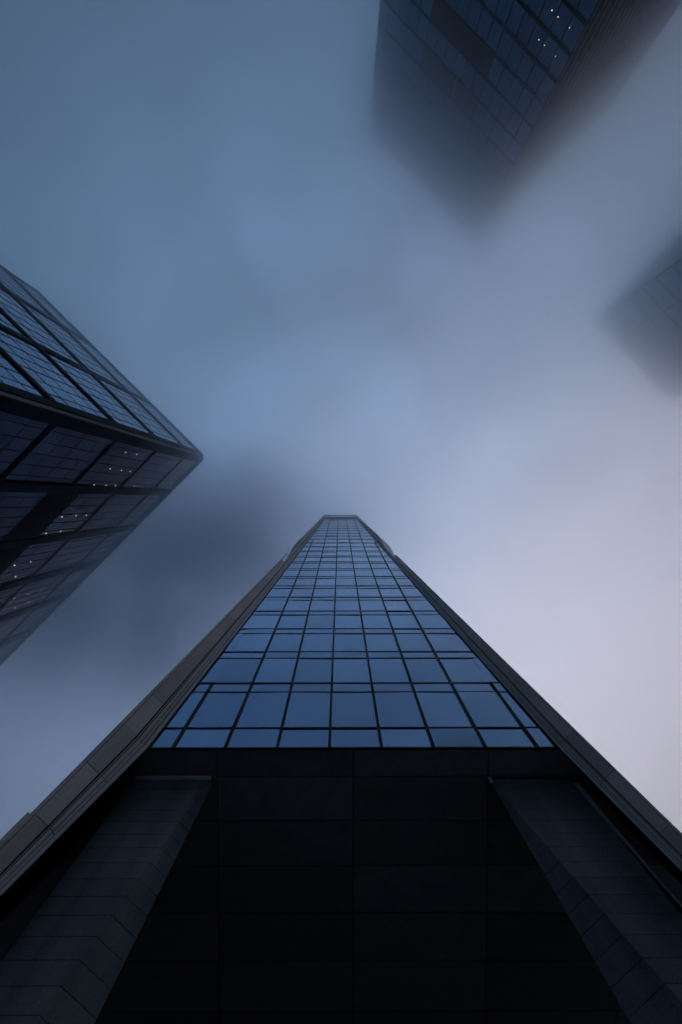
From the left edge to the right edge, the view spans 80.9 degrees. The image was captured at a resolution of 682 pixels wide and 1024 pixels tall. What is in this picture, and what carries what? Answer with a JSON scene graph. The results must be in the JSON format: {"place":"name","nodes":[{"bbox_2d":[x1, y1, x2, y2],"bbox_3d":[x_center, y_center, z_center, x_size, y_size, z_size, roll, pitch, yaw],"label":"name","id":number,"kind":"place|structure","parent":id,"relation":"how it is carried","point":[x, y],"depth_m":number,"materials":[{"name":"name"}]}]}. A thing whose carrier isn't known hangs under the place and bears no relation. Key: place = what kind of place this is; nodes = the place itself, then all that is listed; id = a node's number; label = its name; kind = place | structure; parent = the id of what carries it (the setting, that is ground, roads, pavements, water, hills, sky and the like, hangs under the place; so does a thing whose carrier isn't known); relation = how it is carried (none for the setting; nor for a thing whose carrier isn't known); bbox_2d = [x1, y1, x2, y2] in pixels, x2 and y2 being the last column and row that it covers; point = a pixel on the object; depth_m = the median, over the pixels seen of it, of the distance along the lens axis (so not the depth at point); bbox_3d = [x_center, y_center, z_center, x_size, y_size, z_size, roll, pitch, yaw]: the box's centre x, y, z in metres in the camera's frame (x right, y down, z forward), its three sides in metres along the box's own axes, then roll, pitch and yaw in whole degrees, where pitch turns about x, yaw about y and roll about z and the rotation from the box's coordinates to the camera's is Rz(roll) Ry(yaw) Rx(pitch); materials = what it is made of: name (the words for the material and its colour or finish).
{"place":"outdoors","nodes":[
{"label":"outdoors","id":0,"kind":"place"},
{"bbox_2d":[0,265,203,665],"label":"skyscraper","id":1,"kind":"structure","parent":0,"point":[101,457],"depth_m":83.36,"materials":[{"name":"black"}]},
{"bbox_2d":[0,611,30,641],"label":"window","id":2,"kind":"structure","parent":1,"relation":"in","point":[7,626],"depth_m":105.16,"materials":[{"name":"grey glass"}]},
{"bbox_2d":[0,352,45,397],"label":"window","id":3,"kind":"structure","parent":1,"relation":"in","point":[9,374],"depth_m":55.58,"materials":[{"name":"blue glass"}]},
{"bbox_2d":[0,492,47,540],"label":"window","id":4,"kind":"structure","parent":1,"relation":"in","point":[14,506],"depth_m":68.15,"materials":[{"name":"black glass"}]},
{"bbox_2d":[0,267,50,316],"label":"window","id":5,"kind":"structure","parent":1,"relation":"in","point":[5,278],"depth_m":100.00,"materials":[{"name":"blue glass"}]},
{"bbox_2d":[0,411,50,476],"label":"window","id":6,"kind":"structure","parent":1,"relation":"in","point":[17,433],"depth_m":55.69,"materials":[{"name":"blue glass"}]},
{"bbox_2d":[0,540,65,584],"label":"window","id":7,"kind":"structure","parent":1,"relation":"in","point":[34,556],"depth_m":85.88,"materials":[{"name":"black glass"}]},
{"bbox_2d":[7,601,58,638],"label":"window","id":8,"kind":"structure","parent":1,"relation":"in","point":[38,614],"depth_m":114.21,"materials":[{"name":"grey glass"}]},
{"bbox_2d":[0,573,68,616],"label":"window","id":9,"kind":"structure","parent":1,"relation":"in","point":[31,594],"depth_m":100.14,"materials":[{"name":"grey glass"}]},
{"bbox_2d":[0,289,80,364],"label":"window","id":10,"kind":"structure","parent":1,"relation":"in","point":[13,308],"depth_m":83.51,"materials":[{"name":"blue glass"}]},
{"bbox_2d":[14,276,80,335],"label":"window","id":11,"kind":"structure","parent":1,"relation":"in","point":[32,291],"depth_m":112.11,"materials":[{"name":"blue glass"}]},
{"bbox_2d":[0,329,109,419],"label":"window","id":12,"kind":"structure","parent":1,"relation":"in","point":[28,356],"depth_m":66.55,"materials":[{"name":"blue glass"}]},
{"bbox_2d":[3,426,112,483],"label":"window","id":13,"kind":"structure","parent":1,"relation":"in","point":[64,454],"depth_m":66.03,"materials":[{"name":"blue glass"}]},
{"bbox_2d":[44,566,92,601],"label":"window","id":14,"kind":"structure","parent":1,"relation":"in","point":[75,576],"depth_m":113.62,"materials":[{"name":"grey glass"}]},
{"bbox_2d":[35,534,106,575],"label":"window","id":15,"kind":"structure","parent":1,"relation":"in","point":[75,550],"depth_m":99.66,"materials":[{"name":"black glass"}]},
{"bbox_2d":[22,302,120,385],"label":"window","id":16,"kind":"structure","parent":1,"relation":"in","point":[56,329],"depth_m":98.28,"materials":[{"name":"blue glass"}]},
{"bbox_2d":[38,494,110,536],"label":"window","id":17,"kind":"structure","parent":1,"relation":"in","point":[74,515],"depth_m":85.37,"materials":[{"name":"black glass"}]},
{"bbox_2d":[48,353,150,433],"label":"window","id":18,"kind":"structure","parent":1,"relation":"in","point":[112,406],"depth_m":82.34,"materials":[{"name":"blue glass"}]},
{"bbox_2d":[80,531,127,564],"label":"window","id":19,"kind":"structure","parent":1,"relation":"in","point":[113,538],"depth_m":113.62,"materials":[{"name":"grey glass"}]},
{"bbox_2d":[70,332,143,397],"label":"window","id":20,"kind":"structure","parent":1,"relation":"in","point":[121,379],"depth_m":113.23,"materials":[{"name":"blue glass"}]},
{"bbox_2d":[78,495,145,531],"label":"window","id":21,"kind":"structure","parent":1,"relation":"in","point":[116,508],"depth_m":99.32,"materials":[{"name":"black glass"}]},
{"bbox_2d":[75,442,153,486],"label":"window","id":22,"kind":"structure","parent":1,"relation":"in","point":[107,471],"depth_m":82.42,"materials":[{"name":"blue glass"}]},
{"bbox_2d":[98,378,178,443],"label":"window","id":23,"kind":"structure","parent":1,"relation":"in","point":[125,397],"depth_m":98.96,"materials":[{"name":"blue glass"}]},
{"bbox_2d":[118,495,161,526],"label":"window","id":24,"kind":"structure","parent":1,"relation":"in","point":[150,500],"depth_m":113.04,"materials":[{"name":"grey glass"}]},
{"bbox_2d":[123,452,181,488],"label":"window","id":25,"kind":"structure","parent":1,"relation":"in","point":[159,465],"depth_m":98.86,"materials":[{"name":"black glass"}]},
{"bbox_2d":[136,397,195,449],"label":"window","id":26,"kind":"structure","parent":1,"relation":"in","point":[147,405],"depth_m":113.32,"materials":[{"name":"blue glass"}]},
{"bbox_2d":[155,459,195,489],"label":"window","id":27,"kind":"structure","parent":1,"relation":"in","point":[185,465],"depth_m":113.04,"materials":[{"name":"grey glass"}]},
{"bbox_2d":[0,514,681,1023],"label":"skyscraper","id":28,"kind":"structure","parent":0,"point":[342,770],"depth_m":17.29,"materials":[{"name":"black stone"}]},
{"bbox_2d":[151,729,181,746],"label":"window","id":29,"kind":"structure","parent":28,"relation":"in","point":[167,737],"depth_m":17.75,"materials":[{"name":"blue glass"}]},
{"bbox_2d":[166,684,209,726],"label":"window","id":30,"kind":"structure","parent":28,"relation":"in","point":[185,711],"depth_m":20.13,"materials":[{"name":"blue glass"}]},
{"bbox_2d":[175,729,230,746],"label":"window","id":31,"kind":"structure","parent":28,"relation":"in","point":[190,737],"depth_m":17.75,"materials":[{"name":"blue glass"}]},
{"bbox_2d":[200,652,231,681],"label":"window","id":32,"kind":"structure","parent":28,"relation":"in","point":[211,675],"depth_m":24.12,"materials":[{"name":"blue glass"}]},
{"bbox_2d":[187,684,249,726],"bbox_3d":[-6.091,9.815,20.474,2.234,4.000,0.226,0,-88,0],"label":"window","id":33,"kind":"structure","parent":28,"relation":"in","point":[217,709],"depth_m":20.15,"materials":[{"name":"blue glass"}]},
{"bbox_2d":[214,652,263,681],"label":"window","id":34,"kind":"structure","parent":28,"relation":"in","point":[234,669],"depth_m":24.36,"materials":[{"name":"blue glass"}]},
{"bbox_2d":[227,729,279,746],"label":"window","id":35,"kind":"structure","parent":28,"relation":"in","point":[240,737],"depth_m":17.75,"materials":[{"name":"blue glass"}]},
{"bbox_2d":[233,629,273,650],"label":"window","id":36,"kind":"structure","parent":28,"relation":"in","point":[248,642],"depth_m":28.38,"materials":[{"name":"blue glass"}]},
{"bbox_2d":[236,684,289,726],"bbox_3d":[-3.858,9.817,20.481,2.234,4.000,0.233,0,-88,0],"label":"window","id":37,"kind":"structure","parent":28,"relation":"in","point":[260,709],"depth_m":20.18,"materials":[{"name":"blue glass"}]},
{"bbox_2d":[247,611,281,627],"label":"window","id":38,"kind":"structure","parent":28,"relation":"in","point":[258,621],"depth_m":32.35,"materials":[{"name":"blue glass"}]},
{"bbox_2d":[258,597,287,610],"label":"window","id":39,"kind":"structure","parent":28,"relation":"in","point":[269,603],"depth_m":36.38,"materials":[{"name":"blue glass"}]},
{"bbox_2d":[254,652,297,681],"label":"window","id":40,"kind":"structure","parent":28,"relation":"in","point":[275,666],"depth_m":24.36,"materials":[{"name":"blue glass"}]},
{"bbox_2d":[267,629,303,650],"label":"window","id":41,"kind":"structure","parent":28,"relation":"in","point":[279,642],"depth_m":28.40,"materials":[{"name":"blue glass"}]},
{"bbox_2d":[277,611,307,627],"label":"window","id":42,"kind":"structure","parent":28,"relation":"in","point":[286,621],"depth_m":32.39,"materials":[{"name":"blue glass"}]},
{"bbox_2d":[284,597,310,610],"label":"window","id":43,"kind":"structure","parent":28,"relation":"in","point":[294,603],"depth_m":36.45,"materials":[{"name":"blue glass"}]},
{"bbox_2d":[279,729,328,746],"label":"window","id":44,"kind":"structure","parent":28,"relation":"in","point":[290,737],"depth_m":17.76,"materials":[{"name":"blue glass"}]},
{"bbox_2d":[283,684,330,726],"bbox_3d":[-1.624,9.813,20.487,2.234,4.000,0.232,0,-88,0],"label":"window","id":45,"kind":"structure","parent":28,"relation":"in","point":[305,709],"depth_m":20.22,"materials":[{"name":"blue glass"}]},
{"bbox_2d":[294,652,331,681],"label":"window","id":46,"kind":"structure","parent":28,"relation":"in","point":[308,670],"depth_m":24.32,"materials":[{"name":"blue glass"}]},
{"bbox_2d":[301,629,332,650],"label":"window","id":47,"kind":"structure","parent":28,"relation":"in","point":[311,642],"depth_m":28.39,"materials":[{"name":"blue glass"}]},
{"bbox_2d":[306,611,333,627],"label":"window","id":48,"kind":"structure","parent":28,"relation":"in","point":[314,621],"depth_m":32.35,"materials":[{"name":"blue glass"}]},
{"bbox_2d":[310,597,333,610],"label":"window","id":49,"kind":"structure","parent":28,"relation":"in","point":[318,603],"depth_m":36.44,"materials":[{"name":"blue glass"}]},
{"bbox_2d":[335,597,359,610],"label":"window","id":50,"kind":"structure","parent":28,"relation":"in","point":[342,603],"depth_m":36.41,"materials":[{"name":"blue glass"}]},
{"bbox_2d":[335,611,361,627],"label":"window","id":51,"kind":"structure","parent":28,"relation":"in","point":[341,621],"depth_m":32.40,"materials":[{"name":"blue glass"}]},
{"bbox_2d":[334,629,365,650],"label":"window","id":52,"kind":"structure","parent":28,"relation":"in","point":[342,642],"depth_m":28.41,"materials":[{"name":"blue glass"}]},
{"bbox_2d":[333,652,369,681],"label":"window","id":53,"kind":"structure","parent":28,"relation":"in","point":[344,670],"depth_m":24.26,"materials":[{"name":"blue glass"}]},
{"bbox_2d":[332,683,376,726],"bbox_3d":[0.609,9.809,20.494,2.234,4.000,0.235,0,-88,0],"label":"window","id":54,"kind":"structure","parent":28,"relation":"in","point":[349,709],"depth_m":20.23,"materials":[{"name":"blue glass"}]},
{"bbox_2d":[331,729,379,746],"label":"window","id":55,"kind":"structure","parent":28,"relation":"in","point":[339,737],"depth_m":17.76,"materials":[{"name":"blue glass"}]},
{"bbox_2d":[359,597,384,610],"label":"window","id":56,"kind":"structure","parent":28,"relation":"in","point":[366,603],"depth_m":36.42,"materials":[{"name":"blue glass"}]},
{"bbox_2d":[361,611,390,627],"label":"window","id":57,"kind":"structure","parent":28,"relation":"in","point":[369,621],"depth_m":32.36,"materials":[{"name":"blue glass"}]},
{"bbox_2d":[364,629,398,650],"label":"window","id":58,"kind":"structure","parent":28,"relation":"in","point":[375,642],"depth_m":28.41,"materials":[{"name":"blue glass"}]},
{"bbox_2d":[368,652,409,681],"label":"window","id":59,"kind":"structure","parent":28,"relation":"in","point":[384,666],"depth_m":24.38,"materials":[{"name":"blue glass"}]},
{"bbox_2d":[382,597,410,610],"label":"window","id":60,"kind":"structure","parent":28,"relation":"in","point":[391,603],"depth_m":36.48,"materials":[{"name":"blue glass"}]},
{"bbox_2d":[373,683,424,726],"bbox_3d":[2.843,9.811,20.501,2.234,4.000,0.240,0,-88,0],"label":"window","id":61,"kind":"structure","parent":28,"relation":"in","point":[394,709],"depth_m":20.22,"materials":[{"name":"blue glass"}]},
{"bbox_2d":[388,611,419,627],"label":"window","id":62,"kind":"structure","parent":28,"relation":"in","point":[398,621],"depth_m":32.35,"materials":[{"name":"blue glass"}]},
{"bbox_2d":[380,729,431,746],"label":"window","id":63,"kind":"structure","parent":28,"relation":"in","point":[390,737],"depth_m":17.76,"materials":[{"name":"blue glass"}]},
{"bbox_2d":[394,629,431,650],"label":"window","id":64,"kind":"structure","parent":28,"relation":"in","point":[407,642],"depth_m":28.39,"materials":[{"name":"blue glass"}]},
{"bbox_2d":[406,597,435,610],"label":"window","id":65,"kind":"structure","parent":28,"relation":"in","point":[416,603],"depth_m":36.70,"materials":[{"name":"blue glass"}]},
{"bbox_2d":[402,652,448,681],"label":"window","id":66,"kind":"structure","parent":28,"relation":"in","point":[422,666],"depth_m":24.39,"materials":[{"name":"blue glass"}]},
{"bbox_2d":[413,611,449,627],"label":"window","id":67,"kind":"structure","parent":28,"relation":"in","point":[426,621],"depth_m":32.35,"materials":[{"name":"blue glass"}]},
{"bbox_2d":[413,683,472,726],"bbox_3d":[5.076,9.813,20.508,2.234,4.000,0.238,0,-88,0],"label":"window","id":68,"kind":"structure","parent":28,"relation":"in","point":[440,709],"depth_m":20.23,"materials":[{"name":"blue glass"}]},
{"bbox_2d":[423,629,466,650],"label":"window","id":69,"kind":"structure","parent":28,"relation":"in","point":[440,642],"depth_m":28.41,"materials":[{"name":"blue glass"}]},
{"bbox_2d":[429,728,483,746],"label":"window","id":70,"kind":"structure","parent":28,"relation":"in","point":[442,737],"depth_m":17.81,"materials":[{"name":"blue glass"}]},
{"bbox_2d":[436,652,488,681],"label":"window","id":71,"kind":"structure","parent":28,"relation":"in","point":[458,669],"depth_m":24.27,"materials":[{"name":"blue glass"}]},
{"bbox_2d":[453,683,520,726],"bbox_3d":[7.310,9.810,20.515,2.234,4.000,0.231,0,-88,0],"label":"window","id":72,"kind":"structure","parent":28,"relation":"in","point":[486,709],"depth_m":20.21,"materials":[{"name":"blue glass"}]},
{"bbox_2d":[478,728,535,746],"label":"window","id":73,"kind":"structure","parent":28,"relation":"in","point":[517,737],"depth_m":17.76,"materials":[{"name":"blue glass"}]},
{"bbox_2d":[493,683,538,726],"bbox_3d":[8.905,9.803,20.520,0.956,4.000,0.244,0,-88,0],"label":"window","id":74,"kind":"structure","parent":28,"relation":"in","point":[527,721],"depth_m":20.06,"materials":[{"name":"blue glass"}]},
{"bbox_2d":[526,728,555,746],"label":"window","id":75,"kind":"structure","parent":28,"relation":"in","point":[539,736],"depth_m":17.80,"materials":[{"name":"blue glass"}]},
{"bbox_2d":[0,0,681,838],"label":"sky","id":76,"kind":"structure","parent":0,"point":[203,190],"materials":[{"name":"grey"}]},
{"bbox_2d":[369,0,681,240],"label":"skyscraper","id":77,"kind":"structure","parent":0,"point":[484,114],"depth_m":117.23,"materials":[{"name":"black"}]},
{"bbox_2d":[371,0,542,228],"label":"window","id":78,"kind":"structure","parent":77,"relation":"in","point":[514,92],"depth_m":123.58,"materials":[{"name":"blue glass"}]},
{"bbox_2d":[486,19,502,51],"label":"window","id":79,"kind":"structure","parent":77,"relation":"in","point":[496,30],"depth_m":100.00,"materials":[{"name":"blue glass"}]},
{"bbox_2d":[495,0,512,24],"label":"window","id":80,"kind":"structure","parent":77,"relation":"in","point":[504,6],"depth_m":94.77,"materials":[{"name":"blue glass"}]},
{"bbox_2d":[496,31,513,61],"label":"window","id":81,"kind":"structure","parent":77,"relation":"in","point":[505,44],"depth_m":100.15,"materials":[{"name":"blue glass"}]},
{"bbox_2d":[506,41,523,72],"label":"window","id":82,"kind":"structure","parent":77,"relation":"in","point":[515,55],"depth_m":100.15,"materials":[{"name":"blue glass"}]},
{"bbox_2d":[506,0,524,34],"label":"window","id":83,"kind":"structure","parent":77,"relation":"in","point":[516,14],"depth_m":94.20,"materials":[{"name":"blue glass"}]},
{"bbox_2d":[516,53,533,82],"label":"window","id":84,"kind":"structure","parent":77,"relation":"in","point":[526,64],"depth_m":100.32,"materials":[{"name":"blue glass"}]},
{"bbox_2d":[516,12,535,46],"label":"window","id":85,"kind":"structure","parent":77,"relation":"in","point":[527,25],"depth_m":94.22,"materials":[{"name":"blue glass"}]},
{"bbox_2d":[526,63,544,93],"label":"window","id":86,"kind":"structure","parent":77,"relation":"in","point":[536,75],"depth_m":100.32,"materials":[{"name":"blue glass"}]},
{"bbox_2d":[527,24,546,57],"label":"window","id":87,"kind":"structure","parent":77,"relation":"in","point":[538,36],"depth_m":94.34,"materials":[{"name":"blue glass"}]},
{"bbox_2d":[536,74,554,103],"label":"window","id":88,"kind":"structure","parent":77,"relation":"in","point":[546,86],"depth_m":100.47,"materials":[{"name":"blue glass"}]},
{"bbox_2d":[537,35,557,68],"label":"window","id":89,"kind":"structure","parent":77,"relation":"in","point":[547,51],"depth_m":94.36,"materials":[{"name":"blue glass"}]},
{"bbox_2d":[539,0,560,28],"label":"window","id":90,"kind":"structure","parent":77,"relation":"in","point":[550,8],"depth_m":88.79,"materials":[{"name":"blue glass"}]},
{"bbox_2d":[548,47,568,79],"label":"window","id":91,"kind":"structure","parent":77,"relation":"in","point":[558,62],"depth_m":94.49,"materials":[{"name":"blue glass"}]},
{"bbox_2d":[550,3,572,40],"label":"window","id":92,"kind":"structure","parent":77,"relation":"in","point":[564,15],"depth_m":88.40,"materials":[{"name":"blue glass"}]},
{"bbox_2d":[561,15,584,52],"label":"window","id":93,"kind":"structure","parent":77,"relation":"in","point":[573,33],"depth_m":88.53,"materials":[{"name":"blue glass"}]},
{"bbox_2d":[577,0,597,21],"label":"window","id":94,"kind":"structure","parent":77,"relation":"in","point":[585,8],"depth_m":83.86,"materials":[{"name":"blue glass"}]},
{"bbox_2d":[594,233,681,398],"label":"skyscraper","id":95,"kind":"structure","parent":0,"point":[638,320],"depth_m":140.35,"materials":[{"name":"black metal"}]},
{"bbox_2d":[596,314,621,338],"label":"window","id":96,"kind":"structure","parent":95,"relation":"in","point":[604,321],"depth_m":151.11,"materials":[{"name":"grey glass"}]},
{"bbox_2d":[607,307,633,331],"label":"window","id":97,"kind":"structure","parent":95,"relation":"in","point":[615,314],"depth_m":145.20,"materials":[{"name":"grey glass"}]},
{"bbox_2d":[615,335,641,357],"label":"window","id":98,"kind":"structure","parent":95,"relation":"in","point":[623,341],"depth_m":151.41,"materials":[{"name":"grey glass"}]},
{"bbox_2d":[618,298,646,324],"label":"window","id":99,"kind":"structure","parent":95,"relation":"in","point":[627,306],"depth_m":139.18,"materials":[{"name":"grey glass"}]},
{"bbox_2d":[626,328,654,351],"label":"window","id":100,"kind":"structure","parent":95,"relation":"in","point":[639,339],"depth_m":145.47,"materials":[{"name":"grey glass"}]},
{"bbox_2d":[630,289,661,316],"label":"window","id":101,"kind":"structure","parent":95,"relation":"in","point":[640,297],"depth_m":133.29,"materials":[{"name":"grey glass"}]},
{"bbox_2d":[634,355,661,377],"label":"window","id":102,"kind":"structure","parent":95,"relation":"in","point":[642,361],"depth_m":151.74,"materials":[{"name":"grey glass"}]},
{"bbox_2d":[638,320,668,345],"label":"window","id":103,"kind":"structure","parent":95,"relation":"in","point":[648,328],"depth_m":139.45,"materials":[{"name":"grey glass"}]},
{"bbox_2d":[643,279,676,308],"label":"window","id":104,"kind":"structure","parent":95,"relation":"in","point":[654,288],"depth_m":127.22,"materials":[{"name":"blue glass"}]},
{"bbox_2d":[646,349,674,372],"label":"window","id":105,"kind":"structure","parent":95,"relation":"in","point":[664,365],"depth_m":145.79,"materials":[{"name":"grey glass"}]},
{"bbox_2d":[652,312,681,338],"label":"window","id":106,"kind":"structure","parent":95,"relation":"in","point":[661,320],"depth_m":133.55,"materials":[{"name":"grey glass"}]},
{"bbox_2d":[653,375,680,396],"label":"window","id":107,"kind":"structure","parent":95,"relation":"in","point":[664,384],"depth_m":152.07,"materials":[{"name":"grey glass"}]},
{"bbox_2d":[658,267,681,299],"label":"window","id":108,"kind":"structure","parent":95,"relation":"in","point":[670,278],"depth_m":121.72,"materials":[{"name":"blue glass"}]},
{"bbox_2d":[659,342,681,366],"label":"window","id":109,"kind":"structure","parent":95,"relation":"in","point":[668,349],"depth_m":140.05,"materials":[{"name":"grey glass"}]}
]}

